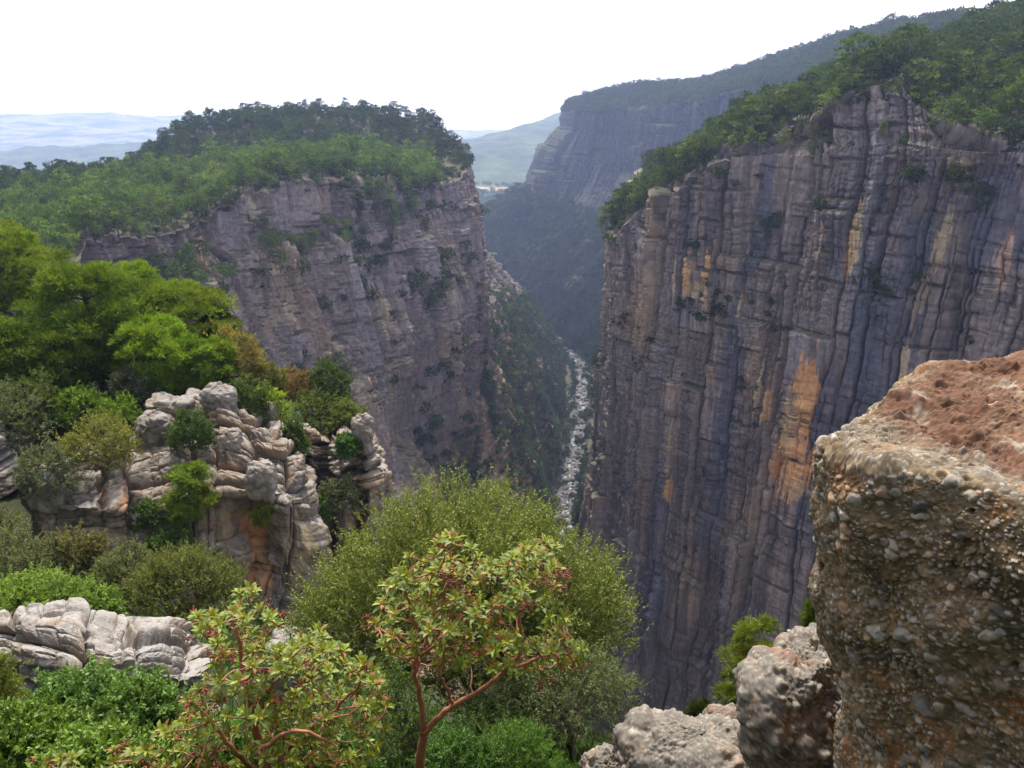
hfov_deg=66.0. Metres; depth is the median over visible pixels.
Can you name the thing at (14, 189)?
pine tree
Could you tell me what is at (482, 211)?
shrub
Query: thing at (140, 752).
strawberry tree
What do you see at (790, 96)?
pine tree
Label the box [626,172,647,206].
pine tree
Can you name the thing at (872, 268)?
shrub
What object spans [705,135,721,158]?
pine tree
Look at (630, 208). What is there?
pine tree
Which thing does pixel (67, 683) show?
shrub
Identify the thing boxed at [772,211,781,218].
shrub
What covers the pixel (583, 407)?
river
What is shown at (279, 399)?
shrub
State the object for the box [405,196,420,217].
pine tree
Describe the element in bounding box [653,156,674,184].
pine tree
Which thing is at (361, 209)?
pine tree
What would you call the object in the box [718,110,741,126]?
pine tree
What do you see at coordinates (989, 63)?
pine tree
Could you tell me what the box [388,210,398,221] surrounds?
pine tree
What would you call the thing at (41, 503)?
boulder
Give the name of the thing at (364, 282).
shrub
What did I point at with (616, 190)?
pine tree
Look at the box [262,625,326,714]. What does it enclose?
boulder
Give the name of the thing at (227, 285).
shrub
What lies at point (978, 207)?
shrub
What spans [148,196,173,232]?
pine tree
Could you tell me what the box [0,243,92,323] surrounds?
pine tree
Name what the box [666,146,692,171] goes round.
pine tree
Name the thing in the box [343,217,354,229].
pine tree
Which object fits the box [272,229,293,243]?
pine tree
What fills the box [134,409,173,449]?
boulder
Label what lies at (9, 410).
shrub
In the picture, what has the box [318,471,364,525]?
shrub
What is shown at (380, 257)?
shrub
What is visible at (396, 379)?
shrub
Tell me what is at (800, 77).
pine tree
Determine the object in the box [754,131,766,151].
pine tree
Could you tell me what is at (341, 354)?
shrub
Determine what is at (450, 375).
shrub
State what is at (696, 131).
pine tree
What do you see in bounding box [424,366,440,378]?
shrub
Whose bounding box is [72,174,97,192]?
pine tree
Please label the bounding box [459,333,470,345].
shrub
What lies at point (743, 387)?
shrub
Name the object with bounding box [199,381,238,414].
boulder
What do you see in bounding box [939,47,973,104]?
pine tree
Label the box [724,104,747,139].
pine tree
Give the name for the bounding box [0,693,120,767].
shrub
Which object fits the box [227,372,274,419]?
shrub
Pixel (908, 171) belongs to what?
shrub
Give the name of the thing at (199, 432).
shrub
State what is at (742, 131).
pine tree
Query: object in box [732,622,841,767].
boulder
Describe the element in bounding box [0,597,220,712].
rock outcrop
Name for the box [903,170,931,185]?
shrub
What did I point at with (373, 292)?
shrub
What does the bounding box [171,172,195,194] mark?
pine tree
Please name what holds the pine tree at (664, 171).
on the cliff at (733, 521)
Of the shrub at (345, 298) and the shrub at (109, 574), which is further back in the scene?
the shrub at (345, 298)
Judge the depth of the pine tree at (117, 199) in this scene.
274.61 m
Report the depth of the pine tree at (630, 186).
297.97 m
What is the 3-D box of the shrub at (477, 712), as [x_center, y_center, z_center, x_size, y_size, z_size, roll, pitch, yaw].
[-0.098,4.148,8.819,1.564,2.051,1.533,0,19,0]
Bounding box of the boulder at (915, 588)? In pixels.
[807,350,1023,767]
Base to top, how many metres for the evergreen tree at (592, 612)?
4.605 m
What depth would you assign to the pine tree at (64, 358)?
47.90 m
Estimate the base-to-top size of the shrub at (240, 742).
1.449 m
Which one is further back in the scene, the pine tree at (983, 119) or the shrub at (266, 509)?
the pine tree at (983, 119)
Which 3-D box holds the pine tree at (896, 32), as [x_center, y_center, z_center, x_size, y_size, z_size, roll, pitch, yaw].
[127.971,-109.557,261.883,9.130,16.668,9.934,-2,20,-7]
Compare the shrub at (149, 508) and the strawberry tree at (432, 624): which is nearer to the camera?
the strawberry tree at (432, 624)
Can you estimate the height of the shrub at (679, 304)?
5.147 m
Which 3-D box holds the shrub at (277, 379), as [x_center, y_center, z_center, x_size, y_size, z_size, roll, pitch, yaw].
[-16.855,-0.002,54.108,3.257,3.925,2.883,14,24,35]
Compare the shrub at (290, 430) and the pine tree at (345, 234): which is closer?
the shrub at (290, 430)
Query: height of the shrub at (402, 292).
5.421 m
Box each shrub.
[0,374,62,451]
[0,504,30,568]
[0,510,69,588]
[0,561,104,614]
[0,648,35,704]
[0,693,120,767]
[1,367,74,441]
[8,431,85,503]
[14,531,86,584]
[20,649,145,722]
[24,708,174,767]
[45,406,146,485]
[47,380,114,432]
[51,518,114,580]
[51,572,128,616]
[80,531,175,615]
[81,662,199,760]
[89,390,144,431]
[105,359,164,406]
[115,536,248,634]
[127,495,170,532]
[140,521,195,559]
[158,707,291,767]
[161,405,216,459]
[183,312,204,323]
[192,552,254,630]
[212,591,277,659]
[218,281,233,296]
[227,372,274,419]
[243,379,291,421]
[246,359,290,393]
[246,503,274,528]
[249,267,272,277]
[269,364,321,403]
[280,412,311,460]
[282,382,349,435]
[288,705,386,767]
[290,361,308,373]
[294,258,311,275]
[295,241,304,255]
[302,349,310,361]
[302,356,359,410]
[313,356,337,375]
[316,295,332,309]
[317,490,331,525]
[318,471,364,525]
[322,351,347,365]
[325,363,352,375]
[325,394,369,434]
[332,430,363,458]
[333,254,349,263]
[336,293,348,302]
[337,651,440,767]
[350,237,370,252]
[353,255,365,266]
[360,274,368,289]
[363,261,373,271]
[364,285,380,300]
[373,253,388,267]
[377,238,395,254]
[387,229,397,244]
[390,374,399,385]
[399,289,407,297]
[401,270,420,286]
[404,715,506,767]
[409,280,422,290]
[414,212,431,226]
[414,267,431,284]
[419,402,430,415]
[423,295,435,307]
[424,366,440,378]
[426,286,447,301]
[435,276,454,290]
[437,246,445,260]
[438,361,451,371]
[439,262,451,275]
[440,247,456,261]
[442,659,570,767]
[445,269,451,278]
[445,370,457,379]
[446,200,459,212]
[450,346,465,359]
[454,275,469,284]
[459,240,472,247]
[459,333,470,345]
[461,250,479,264]
[462,711,570,767]
[476,282,484,287]
[479,348,489,355]
[480,206,490,213]
[485,319,495,328]
[575,493,583,502]
[602,232,609,242]
[619,311,628,321]
[675,299,686,311]
[687,240,698,248]
[695,311,702,321]
[704,278,713,287]
[711,167,728,180]
[711,301,724,310]
[713,166,727,179]
[716,310,728,319]
[723,295,731,301]
[728,179,740,186]
[740,381,749,388]
[753,173,763,178]
[758,217,773,228]
[762,229,773,240]
[764,310,772,316]
[767,297,773,306]
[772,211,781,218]
[774,218,780,226]
[778,324,792,330]
[812,196,828,210]
[850,272,870,283]
[864,271,880,285]
[866,262,878,272]
[868,270,878,277]
[874,284,888,292]
[880,287,893,297]
[900,165,925,185]
[902,161,930,186]
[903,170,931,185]
[903,286,916,297]
[904,268,925,282]
[939,164,963,179]
[945,163,975,188]
[964,335,974,345]
[967,183,994,201]
[971,199,991,212]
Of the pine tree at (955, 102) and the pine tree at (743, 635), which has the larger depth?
the pine tree at (955, 102)
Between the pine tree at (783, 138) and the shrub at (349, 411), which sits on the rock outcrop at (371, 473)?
the shrub at (349, 411)
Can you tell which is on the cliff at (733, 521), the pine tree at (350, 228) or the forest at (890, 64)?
the forest at (890, 64)
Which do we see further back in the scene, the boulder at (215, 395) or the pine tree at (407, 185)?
the pine tree at (407, 185)
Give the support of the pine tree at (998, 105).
on the cliff at (733, 521)
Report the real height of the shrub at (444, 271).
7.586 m
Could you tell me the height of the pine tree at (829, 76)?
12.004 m
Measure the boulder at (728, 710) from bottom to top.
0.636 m
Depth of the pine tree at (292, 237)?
307.88 m
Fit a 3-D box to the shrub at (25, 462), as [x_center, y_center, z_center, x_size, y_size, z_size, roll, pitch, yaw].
[-23.379,4.367,39.780,3.634,4.177,2.991,0,19,0]
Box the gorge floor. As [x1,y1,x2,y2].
[551,355,594,556]
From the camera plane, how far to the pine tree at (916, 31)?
247.78 m
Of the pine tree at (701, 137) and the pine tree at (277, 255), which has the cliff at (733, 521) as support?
the pine tree at (701, 137)
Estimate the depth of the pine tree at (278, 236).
300.65 m
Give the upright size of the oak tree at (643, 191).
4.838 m
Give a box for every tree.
[0,187,16,202]
[0,215,44,318]
[0,222,54,318]
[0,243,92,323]
[0,267,22,317]
[0,313,43,401]
[5,314,57,377]
[6,185,24,195]
[7,259,164,391]
[12,320,113,410]
[26,738,172,767]
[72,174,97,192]
[92,184,113,200]
[98,199,130,235]
[99,258,179,325]
[104,177,132,197]
[106,311,198,397]
[107,190,140,225]
[111,188,131,201]
[117,277,243,369]
[142,254,163,272]
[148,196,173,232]
[150,579,394,767]
[154,247,170,271]
[155,190,181,223]
[157,459,221,533]
[160,265,178,280]
[164,258,190,280]
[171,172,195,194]
[174,252,191,267]
[178,242,197,273]
[180,334,244,389]
[181,256,201,277]
[188,269,211,283]
[192,239,213,261]
[199,306,247,356]
[203,318,274,388]
[211,263,233,290]
[223,261,240,284]
[246,214,255,236]
[254,215,268,232]
[256,231,278,262]
[268,232,282,242]
[268,249,288,272]
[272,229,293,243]
[276,456,653,739]
[286,233,297,241]
[295,236,308,258]
[305,227,319,245]
[319,215,337,237]
[334,218,350,236]
[339,230,351,242]
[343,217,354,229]
[347,201,364,221]
[351,190,364,216]
[357,220,370,237]
[359,176,375,199]
[361,527,590,767]
[369,178,387,202]
[371,203,381,216]
[375,187,394,214]
[383,200,396,216]
[385,215,399,232]
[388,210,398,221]
[394,202,406,220]
[396,179,412,202]
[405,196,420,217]
[406,190,416,205]
[426,198,438,216]
[440,199,448,214]
[493,630,652,766]
[593,204,616,231]
[610,188,632,212]
[613,181,636,208]
[625,204,634,220]
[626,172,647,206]
[628,171,649,200]
[633,200,642,211]
[640,187,648,200]
[649,172,659,186]
[650,144,678,184]
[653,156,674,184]
[654,165,672,186]
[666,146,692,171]
[667,169,676,182]
[675,134,697,172]
[680,148,698,170]
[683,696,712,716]
[688,128,702,138]
[689,130,711,172]
[696,140,709,166]
[705,122,732,154]
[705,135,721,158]
[712,612,784,704]
[716,128,729,151]
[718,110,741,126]
[722,95,758,137]
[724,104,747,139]
[727,101,751,145]
[727,131,740,151]
[728,121,748,156]
[735,103,762,133]
[736,90,761,120]
[739,102,775,154]
[741,93,774,123]
[744,125,757,147]
[754,85,788,137]
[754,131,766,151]
[755,85,783,124]
[767,82,795,125]
[767,107,787,133]
[775,81,799,114]
[777,82,803,126]
[777,128,791,149]
[784,80,812,117]
[797,72,814,86]
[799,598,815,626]
[801,79,823,119]
[804,65,827,91]
[809,73,820,93]
[814,76,843,92]
[815,94,833,119]
[820,65,843,89]
[820,90,831,131]
[821,58,835,68]
[823,86,840,114]
[830,71,852,110]
[833,30,887,72]
[835,59,854,90]
[845,54,864,79]
[850,68,864,91]
[852,54,877,85]
[855,41,893,86]
[875,35,902,81]
[887,27,903,50]
[889,39,916,77]
[894,21,943,79]
[898,57,927,91]
[899,27,927,52]
[900,59,940,89]
[905,56,949,106]
[906,39,936,85]
[910,79,935,101]
[918,63,952,97]
[921,45,963,100]
[926,95,969,143]
[931,56,961,104]
[936,22,951,36]
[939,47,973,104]
[944,47,974,70]
[946,63,986,92]
[947,85,981,114]
[949,55,987,105]
[953,33,981,62]
[954,39,979,67]
[962,75,994,120]
[965,10,986,24]
[969,50,998,99]
[970,106,1000,146]
[974,9,1003,22]
[976,31,1021,85]
[976,51,997,77]
[980,1,1006,24]
[981,52,1023,114]
[985,5,1002,24]
[988,68,1023,121]
[988,93,1012,134]
[990,34,1023,72]
[990,89,1015,119]
[993,54,1023,111]
[1000,115,1023,140]
[1002,69,1023,120]
[1005,0,1023,19]
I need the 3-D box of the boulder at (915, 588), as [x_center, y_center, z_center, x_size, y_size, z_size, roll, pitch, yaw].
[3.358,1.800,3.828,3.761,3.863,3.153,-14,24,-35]
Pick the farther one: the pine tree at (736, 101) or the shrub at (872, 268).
the pine tree at (736, 101)
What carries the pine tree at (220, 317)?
on the ground at (16, 500)
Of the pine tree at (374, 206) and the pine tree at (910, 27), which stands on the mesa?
the pine tree at (374, 206)
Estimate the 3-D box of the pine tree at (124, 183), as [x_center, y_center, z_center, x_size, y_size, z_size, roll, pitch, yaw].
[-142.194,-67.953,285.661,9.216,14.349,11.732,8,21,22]
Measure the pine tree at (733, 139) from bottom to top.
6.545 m
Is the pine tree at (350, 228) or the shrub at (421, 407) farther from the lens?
the shrub at (421, 407)
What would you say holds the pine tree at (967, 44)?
on the cliff at (733, 521)
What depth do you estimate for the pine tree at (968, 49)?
221.53 m
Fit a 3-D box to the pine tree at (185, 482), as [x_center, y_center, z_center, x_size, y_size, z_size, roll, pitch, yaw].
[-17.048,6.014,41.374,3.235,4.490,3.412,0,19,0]
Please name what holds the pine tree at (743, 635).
on the ground at (16, 500)
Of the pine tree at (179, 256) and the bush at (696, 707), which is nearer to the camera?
the bush at (696, 707)
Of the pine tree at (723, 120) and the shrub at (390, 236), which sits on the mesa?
the shrub at (390, 236)
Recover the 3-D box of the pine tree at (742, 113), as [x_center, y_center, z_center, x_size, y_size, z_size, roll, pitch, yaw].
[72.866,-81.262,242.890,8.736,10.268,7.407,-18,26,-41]
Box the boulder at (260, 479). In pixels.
[243,459,277,503]
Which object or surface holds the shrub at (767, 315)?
on the cliff at (733, 521)
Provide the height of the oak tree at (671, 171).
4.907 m
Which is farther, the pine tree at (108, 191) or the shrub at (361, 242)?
the shrub at (361, 242)
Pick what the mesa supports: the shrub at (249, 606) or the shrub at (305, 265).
the shrub at (305, 265)
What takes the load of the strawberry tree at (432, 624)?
on the ground at (16, 500)
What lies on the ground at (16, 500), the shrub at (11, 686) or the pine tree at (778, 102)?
the shrub at (11, 686)
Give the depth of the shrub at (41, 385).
45.76 m
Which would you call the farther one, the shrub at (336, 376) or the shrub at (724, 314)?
the shrub at (724, 314)
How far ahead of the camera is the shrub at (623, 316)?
292.25 m
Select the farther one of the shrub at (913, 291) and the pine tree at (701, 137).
the pine tree at (701, 137)
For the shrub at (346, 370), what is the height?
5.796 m
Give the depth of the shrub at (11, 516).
28.47 m
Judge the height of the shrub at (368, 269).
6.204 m
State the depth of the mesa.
341.57 m
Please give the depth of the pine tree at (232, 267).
269.59 m
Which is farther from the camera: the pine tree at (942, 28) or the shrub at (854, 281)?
the pine tree at (942, 28)
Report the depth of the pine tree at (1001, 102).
202.48 m
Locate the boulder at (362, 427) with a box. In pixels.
[351,412,374,454]
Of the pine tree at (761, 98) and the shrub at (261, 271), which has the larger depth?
the shrub at (261, 271)
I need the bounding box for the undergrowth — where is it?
[260,168,863,580]
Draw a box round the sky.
[0,0,1013,130]
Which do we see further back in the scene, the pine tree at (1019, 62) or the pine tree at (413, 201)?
the pine tree at (413, 201)
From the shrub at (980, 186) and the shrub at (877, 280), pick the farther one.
the shrub at (877, 280)
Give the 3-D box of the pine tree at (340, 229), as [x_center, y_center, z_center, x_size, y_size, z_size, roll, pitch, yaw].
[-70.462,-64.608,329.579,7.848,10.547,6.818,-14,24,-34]
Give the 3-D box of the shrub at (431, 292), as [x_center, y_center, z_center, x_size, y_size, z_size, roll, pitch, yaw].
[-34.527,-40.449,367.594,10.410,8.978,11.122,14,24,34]
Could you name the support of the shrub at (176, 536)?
on the rock outcrop at (284, 540)
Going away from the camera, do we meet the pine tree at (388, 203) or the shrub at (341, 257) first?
the shrub at (341, 257)
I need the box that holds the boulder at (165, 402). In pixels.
[145,391,198,417]
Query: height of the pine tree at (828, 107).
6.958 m
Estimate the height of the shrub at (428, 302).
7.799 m
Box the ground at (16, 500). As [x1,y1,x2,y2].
[0,346,606,766]
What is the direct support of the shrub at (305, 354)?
on the mesa
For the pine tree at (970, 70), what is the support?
on the cliff at (733, 521)
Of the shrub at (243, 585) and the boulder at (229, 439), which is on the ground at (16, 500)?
the shrub at (243, 585)
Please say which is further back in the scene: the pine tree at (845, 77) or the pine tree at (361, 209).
the pine tree at (361, 209)
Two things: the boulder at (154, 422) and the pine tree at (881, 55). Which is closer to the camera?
the boulder at (154, 422)
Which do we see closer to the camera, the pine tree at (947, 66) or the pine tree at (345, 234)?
the pine tree at (947, 66)
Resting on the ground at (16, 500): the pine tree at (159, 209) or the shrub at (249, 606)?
the shrub at (249, 606)
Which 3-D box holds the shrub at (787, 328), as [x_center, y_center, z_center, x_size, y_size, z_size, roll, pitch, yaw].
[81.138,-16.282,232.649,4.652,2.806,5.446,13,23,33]
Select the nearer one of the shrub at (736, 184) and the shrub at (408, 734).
the shrub at (408, 734)
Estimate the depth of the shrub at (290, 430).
47.26 m
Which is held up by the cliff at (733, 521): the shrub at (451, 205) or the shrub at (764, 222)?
the shrub at (764, 222)
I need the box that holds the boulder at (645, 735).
[612,704,748,767]
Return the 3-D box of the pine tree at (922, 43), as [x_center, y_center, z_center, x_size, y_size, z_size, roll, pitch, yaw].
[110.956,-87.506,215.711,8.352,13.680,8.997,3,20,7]
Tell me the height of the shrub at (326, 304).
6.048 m
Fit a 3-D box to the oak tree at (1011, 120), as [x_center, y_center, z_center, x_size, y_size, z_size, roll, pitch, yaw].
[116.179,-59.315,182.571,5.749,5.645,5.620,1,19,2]
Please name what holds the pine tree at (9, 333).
on the ground at (16, 500)
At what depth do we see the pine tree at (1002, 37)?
231.57 m
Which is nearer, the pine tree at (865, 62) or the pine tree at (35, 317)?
the pine tree at (35, 317)
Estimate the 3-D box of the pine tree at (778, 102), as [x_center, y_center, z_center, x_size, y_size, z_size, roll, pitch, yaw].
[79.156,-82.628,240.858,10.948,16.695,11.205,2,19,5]
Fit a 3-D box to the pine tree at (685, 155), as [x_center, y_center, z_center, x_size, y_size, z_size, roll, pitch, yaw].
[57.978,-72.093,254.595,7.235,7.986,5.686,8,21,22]
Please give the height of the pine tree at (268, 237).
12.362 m
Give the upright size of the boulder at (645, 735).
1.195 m
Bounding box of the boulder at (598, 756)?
[578,742,618,767]
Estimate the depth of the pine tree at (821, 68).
270.32 m
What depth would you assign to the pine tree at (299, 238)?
310.24 m
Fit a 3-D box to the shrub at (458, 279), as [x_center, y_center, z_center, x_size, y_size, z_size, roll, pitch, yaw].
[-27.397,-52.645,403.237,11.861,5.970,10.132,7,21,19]
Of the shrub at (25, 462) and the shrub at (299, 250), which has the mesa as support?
the shrub at (299, 250)
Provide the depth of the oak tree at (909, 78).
204.86 m
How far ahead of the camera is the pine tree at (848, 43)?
212.84 m
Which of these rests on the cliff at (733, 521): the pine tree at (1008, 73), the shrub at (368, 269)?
the pine tree at (1008, 73)
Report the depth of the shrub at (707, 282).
250.93 m
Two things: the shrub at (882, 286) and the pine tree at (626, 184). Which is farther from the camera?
the pine tree at (626, 184)
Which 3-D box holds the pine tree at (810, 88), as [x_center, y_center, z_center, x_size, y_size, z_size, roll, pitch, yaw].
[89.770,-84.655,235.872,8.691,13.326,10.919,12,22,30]
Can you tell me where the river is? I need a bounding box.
[560,360,587,543]
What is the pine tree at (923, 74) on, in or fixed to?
on the cliff at (733, 521)
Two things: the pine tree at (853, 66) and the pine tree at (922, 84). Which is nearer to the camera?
the pine tree at (922, 84)
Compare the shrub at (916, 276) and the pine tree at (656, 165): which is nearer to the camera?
the shrub at (916, 276)
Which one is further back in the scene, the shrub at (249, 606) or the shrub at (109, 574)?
the shrub at (109, 574)
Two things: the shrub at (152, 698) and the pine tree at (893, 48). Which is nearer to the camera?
the shrub at (152, 698)
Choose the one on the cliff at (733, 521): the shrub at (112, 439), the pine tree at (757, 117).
the pine tree at (757, 117)
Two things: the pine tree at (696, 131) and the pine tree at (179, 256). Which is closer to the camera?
the pine tree at (179, 256)
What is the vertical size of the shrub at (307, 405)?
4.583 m
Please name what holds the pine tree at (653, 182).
on the cliff at (733, 521)
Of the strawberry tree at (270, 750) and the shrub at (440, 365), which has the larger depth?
the shrub at (440, 365)
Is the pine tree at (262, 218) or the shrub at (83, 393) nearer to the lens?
the shrub at (83, 393)
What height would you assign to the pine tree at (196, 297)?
8.633 m
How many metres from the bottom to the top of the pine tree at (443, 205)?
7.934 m
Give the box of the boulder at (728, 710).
[702,703,736,718]
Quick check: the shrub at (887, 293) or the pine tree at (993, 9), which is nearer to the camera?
the shrub at (887, 293)
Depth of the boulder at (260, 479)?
41.60 m
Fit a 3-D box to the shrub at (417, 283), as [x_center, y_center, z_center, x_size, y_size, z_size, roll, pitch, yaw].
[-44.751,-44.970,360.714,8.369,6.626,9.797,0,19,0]
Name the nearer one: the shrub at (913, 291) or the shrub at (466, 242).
the shrub at (913, 291)
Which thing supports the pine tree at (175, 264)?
on the mesa
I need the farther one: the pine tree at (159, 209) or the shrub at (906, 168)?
the pine tree at (159, 209)
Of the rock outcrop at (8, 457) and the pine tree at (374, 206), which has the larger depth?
the pine tree at (374, 206)
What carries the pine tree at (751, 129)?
on the cliff at (733, 521)
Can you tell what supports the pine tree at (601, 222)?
on the cliff at (733, 521)
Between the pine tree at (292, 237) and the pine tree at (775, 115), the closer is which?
the pine tree at (775, 115)
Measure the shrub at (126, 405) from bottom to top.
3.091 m
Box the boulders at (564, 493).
[548,346,590,607]
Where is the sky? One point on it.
(479, 64)
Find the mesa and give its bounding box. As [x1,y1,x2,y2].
[12,115,584,738]
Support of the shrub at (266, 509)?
on the rock outcrop at (284, 540)
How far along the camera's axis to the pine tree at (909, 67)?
209.00 m
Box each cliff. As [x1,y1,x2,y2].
[483,29,936,367]
[561,61,1023,740]
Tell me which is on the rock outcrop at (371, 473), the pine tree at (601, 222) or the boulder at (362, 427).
the boulder at (362, 427)
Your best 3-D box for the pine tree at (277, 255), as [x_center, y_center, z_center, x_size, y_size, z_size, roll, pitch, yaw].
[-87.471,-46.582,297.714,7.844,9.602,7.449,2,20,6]
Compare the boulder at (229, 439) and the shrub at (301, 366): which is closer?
the boulder at (229, 439)
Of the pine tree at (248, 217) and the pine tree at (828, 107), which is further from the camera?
the pine tree at (248, 217)
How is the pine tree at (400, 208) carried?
on the mesa
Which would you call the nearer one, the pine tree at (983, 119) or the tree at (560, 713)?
the tree at (560, 713)
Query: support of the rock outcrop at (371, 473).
on the ground at (16, 500)
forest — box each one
[0,97,596,742]
[475,5,971,369]
[600,0,1023,233]
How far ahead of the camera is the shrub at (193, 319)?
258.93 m
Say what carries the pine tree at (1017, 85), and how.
on the cliff at (733, 521)
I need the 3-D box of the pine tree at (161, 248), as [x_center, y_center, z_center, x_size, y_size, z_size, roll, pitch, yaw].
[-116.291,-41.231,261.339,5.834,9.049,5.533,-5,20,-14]
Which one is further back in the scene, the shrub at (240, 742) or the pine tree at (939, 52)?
the pine tree at (939, 52)
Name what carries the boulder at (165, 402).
on the rock outcrop at (284, 540)
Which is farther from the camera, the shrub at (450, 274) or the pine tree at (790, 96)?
the shrub at (450, 274)
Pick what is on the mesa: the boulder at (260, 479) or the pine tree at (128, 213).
the pine tree at (128, 213)
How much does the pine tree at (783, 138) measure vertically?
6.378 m
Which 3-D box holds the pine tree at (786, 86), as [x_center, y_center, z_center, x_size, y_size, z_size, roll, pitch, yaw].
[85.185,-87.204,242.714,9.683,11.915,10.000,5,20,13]
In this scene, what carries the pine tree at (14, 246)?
on the ground at (16, 500)
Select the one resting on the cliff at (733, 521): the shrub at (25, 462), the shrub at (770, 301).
the shrub at (770, 301)
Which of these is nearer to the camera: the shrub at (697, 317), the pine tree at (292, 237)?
the shrub at (697, 317)
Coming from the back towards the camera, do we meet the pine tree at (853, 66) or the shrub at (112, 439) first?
the pine tree at (853, 66)
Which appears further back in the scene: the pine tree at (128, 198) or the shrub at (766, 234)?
the pine tree at (128, 198)
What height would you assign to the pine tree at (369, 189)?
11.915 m
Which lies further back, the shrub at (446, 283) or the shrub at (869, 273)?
the shrub at (446, 283)
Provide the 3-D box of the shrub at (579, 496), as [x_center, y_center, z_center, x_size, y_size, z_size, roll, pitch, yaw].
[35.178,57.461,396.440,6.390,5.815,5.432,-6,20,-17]
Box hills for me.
[0,112,560,253]
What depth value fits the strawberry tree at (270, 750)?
5.74 m
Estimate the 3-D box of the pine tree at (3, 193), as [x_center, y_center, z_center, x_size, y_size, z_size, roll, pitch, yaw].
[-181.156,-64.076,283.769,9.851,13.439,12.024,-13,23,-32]
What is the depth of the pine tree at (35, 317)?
53.43 m
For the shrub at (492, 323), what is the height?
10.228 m
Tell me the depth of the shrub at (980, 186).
186.56 m
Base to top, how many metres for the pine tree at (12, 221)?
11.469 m
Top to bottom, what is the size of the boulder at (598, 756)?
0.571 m
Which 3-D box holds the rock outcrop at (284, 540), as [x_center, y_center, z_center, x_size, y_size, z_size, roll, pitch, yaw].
[-20.957,7.625,47.307,18.380,13.582,17.307,-7,21,-19]
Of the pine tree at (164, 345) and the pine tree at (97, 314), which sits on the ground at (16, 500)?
the pine tree at (97, 314)
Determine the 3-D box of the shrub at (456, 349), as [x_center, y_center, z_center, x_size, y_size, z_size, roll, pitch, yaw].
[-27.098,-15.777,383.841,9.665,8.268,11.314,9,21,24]
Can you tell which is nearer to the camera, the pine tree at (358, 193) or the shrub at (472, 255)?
the pine tree at (358, 193)
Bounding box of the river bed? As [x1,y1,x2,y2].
[548,352,586,588]
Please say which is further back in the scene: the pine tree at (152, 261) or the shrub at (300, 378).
the pine tree at (152, 261)
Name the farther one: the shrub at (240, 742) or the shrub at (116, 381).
the shrub at (116, 381)
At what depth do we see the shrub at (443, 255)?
381.83 m
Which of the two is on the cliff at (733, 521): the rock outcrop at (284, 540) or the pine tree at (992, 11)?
the pine tree at (992, 11)
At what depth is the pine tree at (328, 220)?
323.34 m
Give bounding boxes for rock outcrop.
[0,420,36,498]
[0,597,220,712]
[31,386,331,619]
[292,418,393,659]
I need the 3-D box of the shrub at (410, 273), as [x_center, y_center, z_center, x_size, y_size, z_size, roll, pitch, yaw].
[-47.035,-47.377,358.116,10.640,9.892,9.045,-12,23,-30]
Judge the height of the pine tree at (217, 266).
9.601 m
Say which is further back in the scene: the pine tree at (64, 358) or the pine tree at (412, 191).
the pine tree at (412, 191)
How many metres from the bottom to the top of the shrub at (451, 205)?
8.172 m
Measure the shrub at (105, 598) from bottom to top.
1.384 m
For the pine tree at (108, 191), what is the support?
on the mesa
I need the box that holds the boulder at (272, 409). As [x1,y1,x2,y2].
[258,401,279,426]
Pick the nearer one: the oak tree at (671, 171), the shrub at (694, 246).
the shrub at (694, 246)
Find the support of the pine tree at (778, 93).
on the cliff at (733, 521)
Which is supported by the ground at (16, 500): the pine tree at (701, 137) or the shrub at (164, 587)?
the shrub at (164, 587)
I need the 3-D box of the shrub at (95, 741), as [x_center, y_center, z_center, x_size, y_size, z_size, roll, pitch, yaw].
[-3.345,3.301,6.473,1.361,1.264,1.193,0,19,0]
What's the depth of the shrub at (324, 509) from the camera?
48.44 m
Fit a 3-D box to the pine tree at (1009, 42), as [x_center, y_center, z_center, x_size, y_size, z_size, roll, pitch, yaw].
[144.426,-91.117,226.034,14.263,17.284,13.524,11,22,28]
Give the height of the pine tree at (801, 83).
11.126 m
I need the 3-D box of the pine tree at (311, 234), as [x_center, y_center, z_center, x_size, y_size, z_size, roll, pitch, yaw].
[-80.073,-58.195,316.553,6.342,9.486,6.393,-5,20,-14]
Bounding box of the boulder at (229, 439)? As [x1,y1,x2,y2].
[215,427,243,461]
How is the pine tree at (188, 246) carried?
on the mesa
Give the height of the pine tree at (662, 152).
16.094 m
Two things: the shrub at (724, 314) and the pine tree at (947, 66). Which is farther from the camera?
the shrub at (724, 314)
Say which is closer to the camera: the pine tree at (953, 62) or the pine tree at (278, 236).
the pine tree at (953, 62)
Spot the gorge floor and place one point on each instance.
(568, 380)
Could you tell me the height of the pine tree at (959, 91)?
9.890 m
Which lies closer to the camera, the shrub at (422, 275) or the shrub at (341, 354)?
the shrub at (341, 354)
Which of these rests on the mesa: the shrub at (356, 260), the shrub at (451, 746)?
the shrub at (356, 260)
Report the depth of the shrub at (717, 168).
241.02 m
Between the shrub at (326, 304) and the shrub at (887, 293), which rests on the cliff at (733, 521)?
the shrub at (887, 293)
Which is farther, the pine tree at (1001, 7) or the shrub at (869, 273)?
the pine tree at (1001, 7)
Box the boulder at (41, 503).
[17,464,71,513]
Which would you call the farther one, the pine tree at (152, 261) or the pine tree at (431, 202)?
the pine tree at (431, 202)

